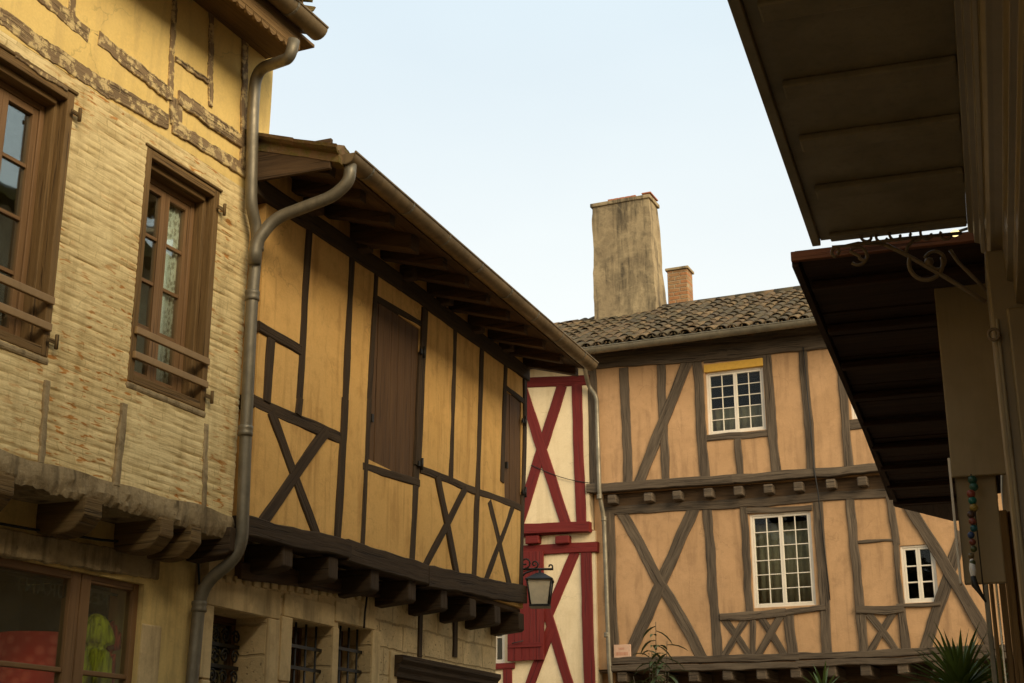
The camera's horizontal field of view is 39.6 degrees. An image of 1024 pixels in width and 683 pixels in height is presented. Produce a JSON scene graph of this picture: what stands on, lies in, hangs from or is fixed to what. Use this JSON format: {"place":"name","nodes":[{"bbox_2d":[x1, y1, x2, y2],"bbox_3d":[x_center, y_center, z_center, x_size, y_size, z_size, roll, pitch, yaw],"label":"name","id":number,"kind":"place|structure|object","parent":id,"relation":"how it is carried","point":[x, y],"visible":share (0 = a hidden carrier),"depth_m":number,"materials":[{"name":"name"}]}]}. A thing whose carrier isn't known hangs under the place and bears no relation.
{"place":"outdoors","nodes":[
{"label":"outdoors","id":0,"kind":"place"},
{"bbox_2d":[0,631,58,682],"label":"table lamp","id":1,"kind":"object","parent":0,"point":[35,647],"visible":0.58,"depth_m":8.15,"materials":[{"name":"red fabric"}]},
{"bbox_2d":[269,0,967,322],"label":"sky","id":2,"kind":"structure","parent":0,"point":[504,121],"materials":[{"name":"blue"}]},
{"bbox_2d":[727,0,1023,634],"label":"shop building","id":3,"kind":"structure","parent":0,"point":[889,118],"depth_m":5.24,"materials":[{"name":"paint"}]},
{"bbox_2d":[951,227,967,236],"bbox_3d":[2.036,-0.507,6.355,0.065,0.043,0.164,11,-21,-31],"label":"wall bulb","id":4,"kind":"object","parent":3,"relation":"attached to","point":[962,230],"depth_m":6.38,"materials":[{"name":"yellow glass"}]},
{"bbox_2d":[976,646,1014,682],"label":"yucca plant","id":5,"kind":"object","parent":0,"point":[983,663],"visible":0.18,"depth_m":11.26,"materials":[{"name":"green plant"}]},
{"bbox_3d":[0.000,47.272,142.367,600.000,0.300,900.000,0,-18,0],"label":"ground","id":6,"kind":"structure","parent":0,"visible":0},
{"bbox_2d":[0,0,328,682],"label":"half timbered house","id":7,"kind":"structure","parent":6,"relation":"on","point":[124,124],"depth_m":8.46,"materials":[{"name":"brick"}]},
{"bbox_2d":[0,80,44,336],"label":"window","id":8,"kind":"structure","parent":7,"relation":"in","point":[35,112],"depth_m":7.79,"materials":[{"name":"brown wood"}]},
{"bbox_2d":[0,557,138,682],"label":"shop window","id":9,"kind":"structure","parent":7,"relation":"in","point":[76,595],"depth_m":8.06,"materials":[{"name":"brown wood"}]},
{"bbox_2d":[0,522,199,584],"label":"cable","id":10,"kind":"object","parent":7,"relation":"attached to","point":[38,530],"visible":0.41,"depth_m":8.12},
{"bbox_2d":[156,241,169,379],"bbox_3d":[-2.185,-0.179,8.856,0.010,0.960,0.070,-8,-19,23],"label":"curtain","id":11,"kind":"object","parent":7,"relation":"hanging from","point":[163,310],"visible":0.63,"depth_m":8.88,"materials":[{"name":"white fabric"}]},
{"bbox_2d":[134,177,194,392],"bbox_3d":[-2.207,-0.338,8.818,0.060,1.335,0.575,-8,-19,23],"label":"window","id":12,"kind":"structure","parent":7,"relation":"in","point":[166,197],"depth_m":8.92,"materials":[{"name":"brown wood"}]},
{"bbox_2d":[158,206,180,383],"bbox_3d":[-2.177,-0.308,8.947,0.030,1.260,0.306,-8,-19,23],"label":"curtain","id":13,"kind":"object","parent":7,"relation":"hanging from","point":[173,227],"visible":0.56,"depth_m":9.00,"materials":[{"name":"fabric"}]},
{"bbox_3d":[-2.777,1.281,7.861,0.022,0.040,1.868,-8,-19,23],"label":"clothes rail","id":14,"kind":"object","parent":7,"relation":"attached to","visible":0},
{"bbox_2d":[82,599,115,682],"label":"hanging blouse","id":15,"kind":"object","parent":14,"relation":"hanging from","point":[100,637],"visible":0.73,"depth_m":8.32,"materials":[{"name":"green fabric"}]},
{"bbox_2d":[106,620,121,682],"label":"hanging blouse","id":16,"kind":"object","parent":14,"relation":"hanging from","point":[116,646],"visible":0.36,"depth_m":8.54,"materials":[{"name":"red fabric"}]},
{"bbox_2d":[186,129,598,682],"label":"half timbered house","id":17,"kind":"structure","parent":6,"relation":"on","point":[405,343],"depth_m":10.87,"materials":[{"name":"paint"}]},
{"bbox_2d":[213,615,235,682],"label":"window","id":18,"kind":"structure","parent":17,"relation":"in","point":[230,623],"depth_m":9.67,"materials":[{"name":"brown glass"}]},
{"bbox_2d":[289,627,301,682],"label":"window","id":19,"kind":"structure","parent":17,"relation":"in","point":[299,630],"depth_m":10.52,"materials":[{"name":"brown glass"}]},
{"bbox_2d":[337,631,342,682],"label":"window","id":20,"kind":"structure","parent":17,"relation":"in","point":[342,631],"depth_m":11.14,"materials":[{"name":"brown glass"}]},
{"bbox_2d":[363,597,367,627],"bbox_3d":[-1.131,2.091,10.981,0.018,0.243,0.050,-7,-19,20],"label":"cable","id":21,"kind":"object","parent":17,"relation":"attached to","point":[365,608],"visible":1,"depth_m":10.97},
{"bbox_2d":[523,558,553,608],"bbox_3d":[0.217,2.308,13.605,0.361,0.470,0.262,-2,-18,5],"label":"street lamp","id":22,"kind":"object","parent":17,"relation":"attached to","point":[539,586],"visible":0.98,"depth_m":13.49,"materials":[{"name":"black metal"}]},
{"bbox_2d":[495,315,627,682],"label":"half timbered house","id":23,"kind":"structure","parent":6,"relation":"on","point":[557,642],"depth_m":20.87,"materials":[{"name":"beige paint"}]},
{"bbox_2d":[496,635,504,662],"bbox_3d":[-0.224,4.367,20.975,0.324,0.769,0.060,-8,-19,23],"label":"window","id":24,"kind":"structure","parent":23,"relation":"in","point":[503,636],"depth_m":20.87,"materials":[{"name":"beige paint"}]},
{"bbox_2d":[531,465,591,483],"bbox_3d":[0.785,1.967,21.051,1.099,0.394,0.012,-8,-19,23],"label":"cable","id":25,"kind":"object","parent":23,"relation":"attached to","point":[561,477],"visible":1,"depth_m":21.05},
{"bbox_2d":[629,622,691,682],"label":"oleander shrub","id":26,"kind":"object","parent":6,"relation":"on","point":[657,669],"visible":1,"depth_m":16.51,"materials":[{"name":"green plant"}]},
{"bbox_2d":[576,191,1015,682],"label":"half timbered house","id":27,"kind":"structure","parent":6,"relation":"on","point":[687,498],"depth_m":20.03,"materials":[{"name":"paint"}]},
{"bbox_2d":[614,644,630,657],"bbox_3d":[1.561,4.380,20.092,0.250,0.190,0.037,-8,-19,23],"label":"wall plaque","id":28,"kind":"object","parent":27,"relation":"attached to","point":[623,650],"depth_m":20.08,"materials":[{"name":"white metal"}]},
{"bbox_2d":[706,367,765,434],"bbox_3d":[3.219,0.862,20.404,0.851,0.936,0.060,-8,-19,23],"label":"window","id":29,"kind":"structure","parent":27,"relation":"in","point":[758,369],"depth_m":20.40,"materials":[{"name":"beige paint"}]},
{"bbox_2d":[712,405,762,430],"bbox_3d":[3.292,1.149,20.483,0.851,0.436,0.036,-8,-19,23],"label":"curtain","id":30,"kind":"object","parent":27,"relation":"hanging from","point":[730,413],"visible":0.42,"depth_m":20.51,"materials":[{"name":"white fabric"}]},
{"bbox_2d":[750,511,815,607],"bbox_3d":[3.735,3.005,19.605,0.860,1.297,0.060,-8,-19,23],"label":"window","id":31,"kind":"structure","parent":27,"relation":"in","point":[780,516],"depth_m":19.60,"materials":[{"name":"beige paint"}]},
{"bbox_2d":[755,520,811,603],"bbox_3d":[3.812,3.105,19.754,0.860,1.198,0.036,-8,-19,23],"label":"curtain","id":32,"kind":"object","parent":27,"relation":"hanging from","point":[791,567],"visible":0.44,"depth_m":19.78,"materials":[{"name":"white fabric"}]},
{"bbox_2d":[802,347,830,599],"bbox_3d":[4.188,1.773,19.598,0.102,3.541,0.184,-12,-21,33],"label":"cable","id":33,"kind":"object","parent":27,"relation":"attached to","point":[815,474],"visible":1,"depth_m":19.50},
{"bbox_2d":[851,405,856,418],"bbox_3d":[5.066,0.713,19.589,0.800,0.683,0.060,-8,-19,23],"label":"window","id":34,"kind":"structure","parent":27,"relation":"in","point":[854,416],"depth_m":19.63,"materials":[{"name":"beige paint"}]},
{"bbox_2d":[900,544,937,602],"bbox_3d":[5.395,3.074,18.807,0.445,0.761,0.060,-8,-19,23],"label":"window","id":35,"kind":"structure","parent":27,"relation":"in","point":[917,548],"depth_m":18.79,"materials":[{"name":"beige paint"}]},
{"bbox_2d":[799,661,845,682],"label":"yucca plant","id":36,"kind":"object","parent":6,"relation":"on","point":[825,674],"visible":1,"depth_m":14.73,"materials":[{"name":"green plant"}]},
{"bbox_2d":[791,232,1023,682],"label":"shop building","id":37,"kind":"structure","parent":6,"relation":"on","point":[912,358],"depth_m":7.37,"materials":[{"name":"paint"}]},
{"bbox_2d":[967,474,986,601],"bbox_3d":[2.132,0.903,6.551,0.078,0.595,0.043,-6,-19,17],"label":"bead garland","id":38,"kind":"object","parent":37,"relation":"hanging from","point":[971,493],"visible":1,"depth_m":6.55,"materials":[{"name":"paint"}]},
{"bbox_2d":[989,510,1023,682],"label":"door leaf","id":39,"kind":"structure","parent":37,"relation":"in","point":[1016,635],"depth_m":7.44,"materials":[{"name":"brown wood"}]},
{"bbox_2d":[898,620,1007,682],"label":"yucca plant","id":40,"kind":"object","parent":6,"relation":"on","point":[955,667],"visible":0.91,"depth_m":8.89,"materials":[{"name":"green plant"}]}
]}

